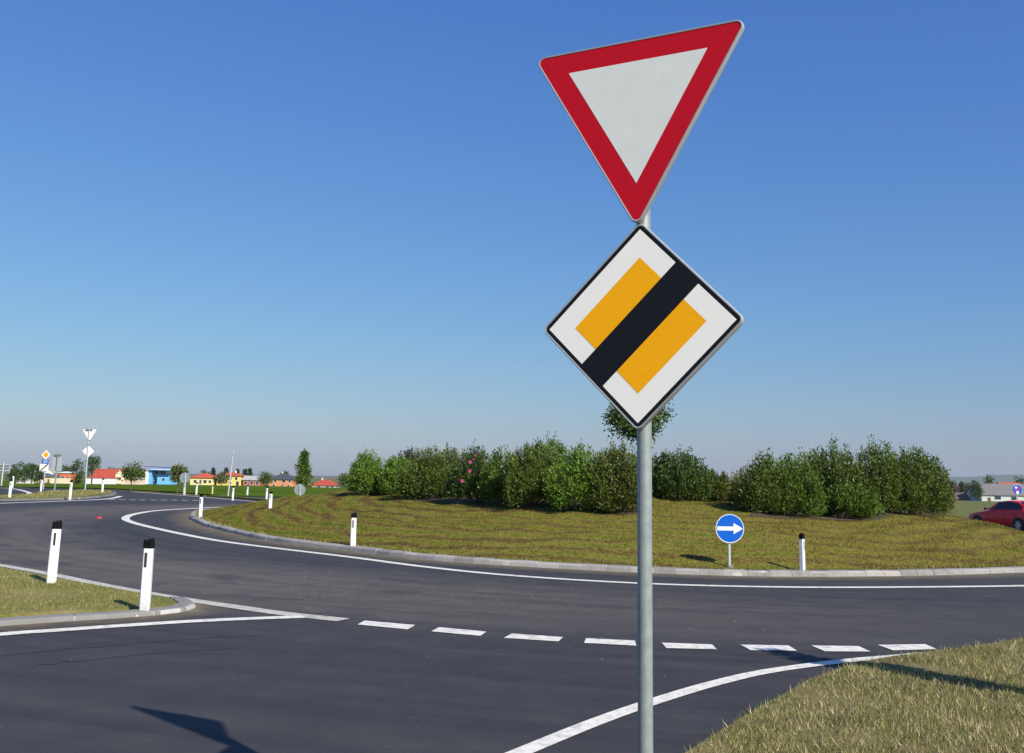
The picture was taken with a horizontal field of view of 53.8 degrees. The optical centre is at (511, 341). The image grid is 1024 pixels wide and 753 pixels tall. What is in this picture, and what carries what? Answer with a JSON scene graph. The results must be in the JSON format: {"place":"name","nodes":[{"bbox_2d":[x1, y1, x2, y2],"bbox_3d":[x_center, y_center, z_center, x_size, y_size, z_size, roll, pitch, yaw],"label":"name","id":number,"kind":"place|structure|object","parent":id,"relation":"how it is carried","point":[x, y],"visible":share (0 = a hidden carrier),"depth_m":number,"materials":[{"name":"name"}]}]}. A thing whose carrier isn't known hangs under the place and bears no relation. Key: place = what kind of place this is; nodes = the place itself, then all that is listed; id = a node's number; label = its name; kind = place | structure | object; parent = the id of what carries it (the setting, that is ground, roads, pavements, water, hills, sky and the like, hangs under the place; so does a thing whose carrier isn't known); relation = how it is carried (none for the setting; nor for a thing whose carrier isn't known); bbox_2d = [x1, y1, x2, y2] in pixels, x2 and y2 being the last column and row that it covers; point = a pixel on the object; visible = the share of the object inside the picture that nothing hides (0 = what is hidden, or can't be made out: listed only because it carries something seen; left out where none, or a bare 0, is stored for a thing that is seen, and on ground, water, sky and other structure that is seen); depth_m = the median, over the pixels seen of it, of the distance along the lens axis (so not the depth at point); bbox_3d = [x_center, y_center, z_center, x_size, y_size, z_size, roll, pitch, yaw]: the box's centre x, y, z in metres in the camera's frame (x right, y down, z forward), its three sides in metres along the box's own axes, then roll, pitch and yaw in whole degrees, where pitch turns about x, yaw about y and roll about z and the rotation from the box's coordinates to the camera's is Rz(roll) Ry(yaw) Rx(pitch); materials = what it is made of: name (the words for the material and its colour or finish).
{"place":"outdoors","nodes":[
{"label":"outdoors","id":0,"kind":"place"},
{"bbox_2d":[0,489,113,498],"bbox_3d":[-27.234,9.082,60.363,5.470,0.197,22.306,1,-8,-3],"label":"grass","id":1,"kind":"structure","parent":0,"point":[50,491],"depth_m":59.80,"materials":[{"name":"green plant"}]},
{"bbox_2d":[0,567,176,617],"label":"traffic island ground","id":2,"kind":"structure","parent":0,"point":[11,613],"depth_m":13.70,"materials":[{"name":"plant"}]},
{"bbox_2d":[46,520,61,582],"bbox_3d":[-7.016,3.302,15.445,0.141,1.103,0.101,6,-9,-22],"label":"guide post","id":3,"kind":"object","parent":2,"relation":"on","point":[54,552],"visible":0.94,"depth_m":15.42,"materials":[{"name":"white plastic"}]},
{"bbox_2d":[139,538,154,610],"bbox_3d":[-4.614,3.020,12.746,0.133,1.040,0.101,0,-8,6],"label":"guide post","id":4,"kind":"object","parent":2,"relation":"on","point":[146,576],"visible":0.94,"depth_m":12.72,"materials":[{"name":"white plastic"}]},
{"bbox_2d":[0,481,346,496],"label":"field","id":5,"kind":"structure","parent":0,"point":[283,491],"depth_m":98.54,"materials":[{"name":"green plant"}]},
{"bbox_2d":[0,462,9,485],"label":"direction sign","id":6,"kind":"object","parent":5,"relation":"on","point":[4,467],"visible":0.94,"depth_m":79.89,"materials":[{"name":"metal"}]},
{"bbox_2d":[5,464,19,481],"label":"tree","id":7,"kind":"object","parent":5,"relation":"on","point":[8,475],"visible":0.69,"depth_m":197.83,"materials":[{"name":"green plant"}]},
{"bbox_2d":[16,463,32,483],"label":"tree","id":8,"kind":"object","parent":5,"relation":"on","point":[25,469],"visible":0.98,"depth_m":202.87,"materials":[{"name":"green plant"}]},
{"bbox_2d":[26,462,36,483],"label":"tree","id":9,"kind":"object","parent":5,"relation":"on","point":[33,467],"visible":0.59,"depth_m":212.67,"materials":[{"name":"green plant"}]},
{"bbox_2d":[50,478,70,483],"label":"garden wall","id":10,"kind":"structure","parent":5,"relation":"on","point":[62,480],"depth_m":435.29,"materials":[{"name":"white paint"}]},
{"bbox_2d":[67,458,85,484],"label":"tree","id":11,"kind":"object","parent":5,"relation":"on","point":[78,477],"visible":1,"depth_m":158.24,"materials":[{"name":"green plant"}]},
{"bbox_2d":[83,454,101,485],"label":"tree","id":12,"kind":"object","parent":5,"relation":"on","point":[92,464],"visible":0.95,"depth_m":148.42,"materials":[{"name":"green plant"}]},
{"bbox_2d":[86,478,116,483],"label":"garden wall","id":13,"kind":"structure","parent":5,"relation":"on","point":[106,481],"depth_m":435.27,"materials":[{"name":"white paint"}]},
{"bbox_2d":[121,480,144,484],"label":"garden wall","id":14,"kind":"structure","parent":5,"relation":"on","point":[140,482],"depth_m":435.24,"materials":[{"name":"white paint"}]},
{"bbox_2d":[212,471,231,485],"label":"tree","id":15,"kind":"object","parent":5,"relation":"on","point":[220,476],"visible":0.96,"depth_m":415.04,"materials":[{"name":"green plant"}]},
{"bbox_2d":[257,471,273,485],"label":"tree","id":16,"kind":"object","parent":5,"relation":"on","point":[266,478],"visible":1,"depth_m":401.18,"materials":[{"name":"green plant"}]},
{"bbox_2d":[335,473,348,487],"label":"tree","id":17,"kind":"object","parent":5,"relation":"on","point":[341,479],"visible":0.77,"depth_m":359.36,"materials":[{"name":"green plant"}]},
{"bbox_2d":[206,495,268,500],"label":"curb","id":18,"kind":"structure","parent":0,"point":[237,497],"depth_m":64.10,"materials":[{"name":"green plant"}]},
{"bbox_2d":[227,451,233,495],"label":"mast","id":19,"kind":"object","parent":18,"relation":"on","point":[230,473],"visible":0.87,"depth_m":66.58,"materials":[{"name":"metal"}]},
{"bbox_2d":[0,472,998,517],"bbox_3d":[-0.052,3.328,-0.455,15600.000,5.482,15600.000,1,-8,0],"label":"ground","id":20,"kind":"structure","parent":0,"point":[961,508],"depth_m":129.33,"materials":[{"name":"green plant"}]},
{"bbox_2d":[14,461,23,483],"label":"tree","id":21,"kind":"object","parent":20,"relation":"on","point":[18,478],"visible":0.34,"depth_m":207.90,"materials":[{"name":"green plant"}]},
{"bbox_2d":[32,465,43,483],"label":"tree","id":22,"kind":"object","parent":20,"relation":"on","point":[39,475],"visible":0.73,"depth_m":202.66,"materials":[{"name":"green plant"}]},
{"bbox_2d":[37,473,60,482],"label":"house","id":23,"kind":"structure","parent":20,"relation":"on","point":[48,476],"depth_m":465.47,"materials":[{"name":"beige paint"}]},
{"bbox_2d":[58,471,75,480],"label":"house","id":24,"kind":"structure","parent":20,"relation":"on","point":[66,474],"depth_m":547.78,"materials":[{"name":"orange paint"}]},
{"bbox_2d":[89,469,127,481],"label":"house","id":25,"kind":"structure","parent":20,"relation":"on","point":[104,473],"depth_m":467.22,"materials":[{"name":"red tile"}]},
{"bbox_2d":[114,468,125,483],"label":"house","id":26,"kind":"structure","parent":20,"relation":"on","point":[120,478],"depth_m":465.40,"materials":[{"name":"beige paint"}]},
{"bbox_2d":[117,461,146,490],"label":"tree","id":27,"kind":"object","parent":20,"relation":"on","point":[132,472],"visible":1,"depth_m":77.07,"materials":[{"name":"green plant"}]},
{"bbox_2d":[144,466,177,484],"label":"house","id":28,"kind":"structure","parent":20,"relation":"on","point":[157,476],"depth_m":465.48,"materials":[{"name":"blue paint"}]},
{"bbox_2d":[167,463,188,492],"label":"tree","id":29,"kind":"object","parent":20,"relation":"on","point":[175,469],"visible":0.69,"depth_m":74.97,"materials":[{"name":"green plant"}]},
{"bbox_2d":[190,473,216,484],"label":"house","id":30,"kind":"structure","parent":20,"relation":"on","point":[204,479],"depth_m":465.25,"materials":[{"name":"yellow paint"}]},
{"bbox_2d":[216,470,245,485],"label":"house","id":31,"kind":"structure","parent":20,"relation":"on","point":[236,479],"depth_m":465.53,"materials":[{"name":"yellow paint"}]},
{"bbox_2d":[242,476,264,485],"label":"house","id":32,"kind":"structure","parent":20,"relation":"on","point":[250,480],"depth_m":465.23,"materials":[{"name":"paint"}]},
{"bbox_2d":[269,472,297,486],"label":"house","id":33,"kind":"structure","parent":20,"relation":"on","point":[283,479],"depth_m":465.28,"materials":[{"name":"orange paint"}]},
{"bbox_2d":[294,484,305,495],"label":"round sign","id":34,"kind":"object","parent":20,"relation":"on","point":[299,489],"visible":0.97,"depth_m":62.83,"materials":[{"name":"metal"}]},
{"bbox_2d":[292,448,313,487],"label":"tree","id":35,"kind":"object","parent":20,"relation":"on","point":[304,475],"visible":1,"depth_m":66.83,"materials":[{"name":"green plant"}]},
{"bbox_2d":[311,478,339,486],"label":"house","id":36,"kind":"structure","parent":20,"relation":"on","point":[325,483],"depth_m":466.16,"materials":[{"name":"red tile"}]},
{"bbox_2d":[953,492,969,500],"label":"shed","id":37,"kind":"structure","parent":20,"relation":"on","point":[963,496],"depth_m":406.86,"materials":[{"name":"grey tile"}]},
{"bbox_2d":[969,480,985,500],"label":"tree","id":38,"kind":"object","parent":20,"relation":"on","point":[976,491],"visible":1,"depth_m":394.62,"materials":[{"name":"green plant"}]},
{"bbox_2d":[982,474,994,483],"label":"tree","id":39,"kind":"object","parent":20,"relation":"on","point":[988,480],"visible":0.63,"depth_m":429.82,"materials":[{"name":"green plant"}]},
{"bbox_2d":[965,483,1023,500],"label":"barn","id":40,"kind":"structure","parent":20,"relation":"on","point":[999,492],"depth_m":397.53,"materials":[{"name":"white paint"}]},
{"bbox_2d":[1012,484,1021,499],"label":"round sign","id":41,"kind":"object","parent":20,"relation":"on","point":[1017,489],"visible":0.94,"depth_m":77.25,"materials":[{"name":"metal"}]},
{"bbox_2d":[0,486,1023,752],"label":"road","id":42,"kind":"structure","parent":0,"point":[300,686],"depth_m":11.14,"materials":[{"name":"grey asphalt"}]},
{"bbox_2d":[39,450,50,489],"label":"road sign","id":43,"kind":"object","parent":42,"relation":"on","point":[44,465],"visible":0.96,"depth_m":72.55,"materials":[{"name":"metal"}]},
{"bbox_2d":[51,453,62,490],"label":"board sign","id":44,"kind":"object","parent":42,"relation":"on","point":[56,463],"visible":0.98,"depth_m":68.15,"materials":[{"name":"metal"}]},
{"bbox_2d":[0,492,116,500],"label":"splitter island kerb","id":45,"kind":"structure","parent":42,"relation":"on","point":[88,497],"depth_m":52.46,"materials":[{"name":"concrete"}]},
{"bbox_2d":[82,428,96,489],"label":"road sign","id":46,"kind":"object","parent":42,"relation":"on","point":[88,451],"visible":0.98,"depth_m":74.92,"materials":[{"name":"metal"}]},
{"bbox_2d":[0,597,195,625],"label":"traffic island kerb","id":47,"kind":"structure","parent":42,"relation":"on","point":[182,604],"depth_m":12.26,"materials":[{"name":"concrete"}]},
{"bbox_2d":[1,603,207,628],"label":"traffic island dust","id":48,"kind":"object","parent":42,"relation":"on","point":[195,610],"visible":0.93,"depth_m":12.76,"materials":[{"name":"brown"}]},
{"bbox_2d":[2,635,252,655],"bbox_3d":[-4.037,3.164,10.497,2.995,0.028,0.177,7,-10,-40],"label":"tar seam","id":49,"kind":"object","parent":42,"relation":"on","point":[126,643],"visible":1,"depth_m":10.51,"materials":[{"name":"black asphalt"}]},
{"bbox_2d":[0,615,304,635],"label":"edge line","id":50,"kind":"object","parent":42,"relation":"on","point":[126,625],"visible":1,"depth_m":11.88,"materials":[{"name":"paint"}]},
{"bbox_2d":[0,564,349,620],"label":"edge line","id":51,"kind":"object","parent":42,"relation":"on","point":[261,610],"visible":0.78,"depth_m":13.93,"materials":[{"name":"paint"}]},
{"bbox_2d":[180,472,189,494],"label":"round sign","id":52,"kind":"object","parent":42,"relation":"on","point":[185,477],"visible":0.97,"depth_m":68.91,"materials":[{"name":"metal"}]},
{"bbox_2d":[358,621,413,628],"bbox_3d":[-1.552,3.489,12.399,0.787,0.009,0.368,-2,-8,20],"label":"road marking","id":53,"kind":"object","parent":42,"relation":"on","point":[389,625],"visible":1,"depth_m":12.40,"materials":[{"name":"paint"}]},
{"bbox_2d":[433,627,485,635],"bbox_3d":[-0.632,3.469,12.050,0.701,0.009,0.347,-2,-8,21],"label":"road marking","id":54,"kind":"object","parent":42,"relation":"on","point":[459,631],"visible":1,"depth_m":12.05,"materials":[{"name":"paint"}]},
{"bbox_2d":[504,633,562,640],"bbox_3d":[0.256,3.457,11.770,0.641,0.009,0.362,-1,-8,12],"label":"road marking","id":55,"kind":"object","parent":42,"relation":"on","point":[533,637],"visible":1,"depth_m":11.76,"materials":[{"name":"paint"}]},
{"bbox_2d":[121,507,1023,587],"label":"edge line","id":56,"kind":"object","parent":42,"relation":"on","point":[126,518],"visible":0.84,"depth_m":19.71,"materials":[{"name":"paint"}]},
{"bbox_2d":[183,513,1023,577],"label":"gutter dust","id":57,"kind":"object","parent":42,"relation":"on","point":[406,558],"visible":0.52,"depth_m":22.00,"materials":[{"name":"brown"}]},
{"bbox_2d":[189,509,1023,576],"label":"island kerb","id":58,"kind":"structure","parent":42,"relation":"on","point":[698,571],"depth_m":21.52,"materials":[{"name":"concrete"}]},
{"bbox_2d":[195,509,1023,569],"bbox_3d":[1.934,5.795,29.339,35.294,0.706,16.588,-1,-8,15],"label":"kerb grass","id":59,"kind":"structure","parent":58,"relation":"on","point":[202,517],"depth_m":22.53,"materials":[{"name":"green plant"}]},
{"bbox_2d":[584,638,635,645],"bbox_3d":[1.137,3.461,11.607,0.592,0.008,0.364,0,-8,8],"label":"road marking","id":60,"kind":"object","parent":42,"relation":"on","point":[611,641],"visible":1,"depth_m":11.60,"materials":[{"name":"paint"}]},
{"bbox_2d":[663,643,715,648],"bbox_3d":[2.017,3.468,11.468,0.581,0.008,0.379,1,-8,0],"label":"road marking","id":61,"kind":"object","parent":42,"relation":"on","point":[687,645],"visible":1,"depth_m":11.46,"materials":[{"name":"paint"}]},
{"bbox_2d":[505,652,920,752],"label":"edge line","id":62,"kind":"object","parent":42,"relation":"on","point":[552,738],"visible":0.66,"depth_m":8.44,"materials":[{"name":"paint"}]},
{"bbox_2d":[742,645,796,650],"bbox_3d":[2.945,3.501,11.515,0.571,0.008,0.370,2,-8,-5],"label":"road marking","id":63,"kind":"object","parent":42,"relation":"on","point":[771,647],"visible":1,"depth_m":11.51,"materials":[{"name":"paint"}]},
{"bbox_2d":[812,645,867,650],"bbox_3d":[3.797,3.538,11.602,0.577,0.008,0.392,2,-8,-6],"label":"road marking","id":64,"kind":"object","parent":42,"relation":"on","point":[840,648],"visible":1,"depth_m":11.62,"materials":[{"name":"paint"}]},
{"bbox_2d":[880,644,934,649],"bbox_3d":[4.674,3.597,11.855,0.704,0.009,0.374,3,-8,-14],"label":"road marking","id":65,"kind":"object","parent":42,"relation":"on","point":[905,646],"visible":1,"depth_m":11.86,"materials":[{"name":"paint"}]},
{"bbox_2d":[968,500,1023,530],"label":"car","id":66,"kind":"object","parent":42,"relation":"on","point":[1010,514],"visible":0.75,"depth_m":47.98,"materials":[{"name":"red metal"}]},
{"bbox_2d":[0,0,1023,479],"label":"sky","id":67,"kind":"structure","parent":0,"point":[265,232],"materials":[{"name":"blue"}]},
{"bbox_2d":[202,490,1023,569],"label":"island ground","id":68,"kind":"structure","parent":0,"point":[699,510],"depth_m":25.23,"materials":[{"name":"green plant"}]},
{"bbox_2d":[198,494,202,517],"bbox_3d":[-11.030,5.915,35.763,0.127,0.995,0.101,1,-8,0],"label":"guide post","id":69,"kind":"object","parent":68,"relation":"on","point":[201,505],"visible":0.94,"depth_m":35.74,"materials":[{"name":"white plastic"}]},
{"bbox_2d":[350,513,356,545],"bbox_3d":[-3.820,4.658,24.277,0.134,1.050,0.101,2,-8,-8],"label":"guide post","id":70,"kind":"object","parent":68,"relation":"on","point":[353,529],"visible":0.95,"depth_m":24.25,"materials":[{"name":"white plastic"}]},
{"bbox_2d":[344,447,389,494],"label":"bush","id":71,"kind":"object","parent":68,"relation":"on","point":[364,469],"visible":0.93,"depth_m":37.03,"materials":[{"name":"green plant"}]},
{"bbox_2d":[375,453,413,493],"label":"bush","id":72,"kind":"object","parent":68,"relation":"on","point":[385,479],"visible":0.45,"depth_m":36.30,"materials":[{"name":"green plant"}]},
{"bbox_2d":[386,446,421,466],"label":"bush","id":73,"kind":"object","parent":68,"relation":"on","point":[407,455],"visible":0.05,"depth_m":38.71,"materials":[{"name":"plant"}]},
{"bbox_2d":[419,443,468,491],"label":"bush","id":74,"kind":"object","parent":68,"relation":"on","point":[453,452],"visible":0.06,"depth_m":35.70,"materials":[{"name":"green plant"}]},
{"bbox_2d":[407,495,635,513],"bbox_3d":[-0.352,4.992,31.182,2.074,0.317,11.602,8,-10,-42],"label":"planting bed","id":75,"kind":"object","parent":68,"relation":"on","point":[488,503],"visible":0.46,"depth_m":30.56,"materials":[{"name":"soil"}]},
{"bbox_2d":[392,444,455,498],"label":"bush","id":76,"kind":"object","parent":75,"relation":"on","point":[416,479],"visible":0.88,"depth_m":33.73,"materials":[{"name":"green plant"}]},
{"bbox_2d":[443,438,490,502],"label":"bush","id":77,"kind":"object","parent":75,"relation":"on","point":[465,480],"visible":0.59,"depth_m":31.40,"materials":[{"name":"green plant"}]},
{"bbox_2d":[475,445,523,503],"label":"bush","id":78,"kind":"object","parent":75,"relation":"on","point":[489,487],"visible":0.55,"depth_m":30.14,"materials":[{"name":"green plant"}]},
{"bbox_2d":[497,439,564,506],"bbox_3d":[0.799,3.793,29.053,2.424,1.983,1.987,1,-8,0],"label":"bush","id":79,"kind":"object","parent":75,"relation":"on","point":[522,480],"visible":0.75,"depth_m":28.62,"materials":[{"name":"green plant"}]},
{"bbox_2d":[542,438,609,510],"bbox_3d":[1.828,3.685,27.865,2.008,2.026,1.554,1,-8,0],"label":"bush","id":80,"kind":"object","parent":75,"relation":"on","point":[567,486],"visible":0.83,"depth_m":27.51,"materials":[{"name":"green plant"}]},
{"bbox_2d":[577,440,654,511],"bbox_3d":[2.853,3.686,27.503,2.142,1.982,1.710,1,-8,0],"label":"bush","id":81,"kind":"object","parent":75,"relation":"on","point":[620,476],"visible":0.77,"depth_m":27.11,"materials":[{"name":"green plant"}]},
{"bbox_2d":[529,431,576,494],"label":"bush","id":82,"kind":"object","parent":68,"relation":"on","point":[558,447],"visible":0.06,"depth_m":31.96,"materials":[{"name":"green plant"}]},
{"bbox_2d":[595,446,619,467],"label":"bush","id":83,"kind":"object","parent":68,"relation":"on","point":[608,453],"visible":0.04,"depth_m":32.11,"materials":[{"name":"green plant"}]},
{"bbox_2d":[195,490,1023,569],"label":"island grass","id":84,"kind":"structure","parent":68,"relation":"on","point":[698,503],"depth_m":26.23,"materials":[{"name":"green plant"}]},
{"bbox_2d":[600,398,676,447],"bbox_3d":[5.031,4.017,39.803,3.094,4.165,2.877,6,-9,-34],"label":"tree","id":85,"kind":"object","parent":68,"relation":"on","point":[618,419],"visible":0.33,"depth_m":39.73,"materials":[{"name":"green plant"}]},
{"bbox_2d":[652,444,717,500],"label":"bush","id":86,"kind":"object","parent":68,"relation":"on","point":[684,478],"visible":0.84,"depth_m":30.59,"materials":[{"name":"green plant"}]},
{"bbox_2d":[703,469,732,500],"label":"bush","id":87,"kind":"object","parent":68,"relation":"on","point":[721,485],"visible":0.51,"depth_m":31.16,"materials":[{"name":"green plant"}]},
{"bbox_2d":[715,514,743,567],"bbox_3d":[4.548,4.218,21.072,0.606,1.201,0.166,1,-8,0],"label":"arrow sign","id":88,"kind":"object","parent":68,"relation":"on","point":[729,528],"visible":0.98,"depth_m":21.06,"materials":[{"name":"metal"}]},
{"bbox_2d":[725,468,748,505],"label":"bush","id":89,"kind":"object","parent":68,"relation":"on","point":[730,487],"visible":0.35,"depth_m":30.06,"materials":[{"name":"green plant"}]},
{"bbox_2d":[799,533,804,569],"bbox_3d":[6.029,4.504,20.942,0.101,1.026,0.131,-4,-9,34],"label":"guide post","id":90,"kind":"object","parent":68,"relation":"on","point":[802,549],"visible":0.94,"depth_m":20.92,"materials":[{"name":"white plastic"}]},
{"bbox_2d":[788,446,836,476],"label":"bush","id":91,"kind":"object","parent":68,"relation":"on","point":[809,457],"visible":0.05,"depth_m":33.84,"materials":[{"name":"green plant"}]},
{"bbox_2d":[749,509,935,520],"bbox_3d":[23.786,9.629,57.045,4.414,1.533,68.607,-3,-9,27],"label":"planting bed","id":92,"kind":"object","parent":68,"relation":"on","point":[776,515],"visible":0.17,"depth_m":29.09,"materials":[{"name":"soil"}]},
{"bbox_2d":[732,447,797,513],"bbox_3d":[7.188,3.967,28.718,1.850,1.939,1.513,1,-8,0],"label":"bush","id":93,"kind":"object","parent":92,"relation":"on","point":[754,489],"visible":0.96,"depth_m":28.32,"materials":[{"name":"green plant"}]},
{"bbox_2d":[752,452,828,516],"bbox_3d":[7.929,4.103,28.953,2.403,1.899,2.073,1,-8,0],"label":"bush","id":94,"kind":"object","parent":92,"relation":"on","point":[810,495],"visible":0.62,"depth_m":28.49,"materials":[{"name":"green plant"}]},
{"bbox_2d":[804,433,870,511],"bbox_3d":[9.707,3.988,30.541,2.367,2.412,1.965,1,-8,0],"label":"bush","id":95,"kind":"object","parent":92,"relation":"on","point":[839,473],"visible":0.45,"depth_m":30.25,"materials":[{"name":"green plant"}]},
{"bbox_2d":[807,482,884,518],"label":"bush","id":96,"kind":"object","parent":92,"relation":"on","point":[845,501],"visible":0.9,"depth_m":29.35,"materials":[{"name":"green plant"}]},
{"bbox_2d":[849,434,919,512],"bbox_3d":[11.261,4.028,30.779,2.475,2.408,1.801,1,-8,0],"label":"bush","id":97,"kind":"object","parent":92,"relation":"on","point":[883,475],"visible":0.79,"depth_m":30.43,"materials":[{"name":"green plant"}]},
{"bbox_2d":[921,452,956,513],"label":"bush","id":98,"kind":"object","parent":92,"relation":"on","point":[951,492],"visible":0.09,"depth_m":33.62,"materials":[{"name":"green plant"}]},
{"bbox_2d":[885,442,955,515],"bbox_3d":[12.296,4.219,30.999,1.914,2.253,2.060,6,-9,-34],"label":"bush","id":99,"kind":"object","parent":68,"relation":"on","point":[926,494],"visible":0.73,"depth_m":30.62,"materials":[{"name":"green plant"}]},
{"bbox_2d":[671,635,1023,752],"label":"verge ground","id":100,"kind":"structure","parent":0,"point":[816,697],"depth_m":8.19,"materials":[{"name":"plant"}]},
{"bbox_2d":[539,20,744,752],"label":"road sign","id":101,"kind":"object","parent":100,"relation":"on","point":[644,325],"visible":1,"depth_m":4.21,"materials":[{"name":"metal"}]},
{"bbox_2d":[726,474,1023,486],"bbox_3d":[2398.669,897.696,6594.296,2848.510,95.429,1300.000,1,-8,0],"label":"hills","id":102,"kind":"structure","parent":0,"point":[998,478],"depth_m":6316.28,"materials":[{"name":"green plant"}]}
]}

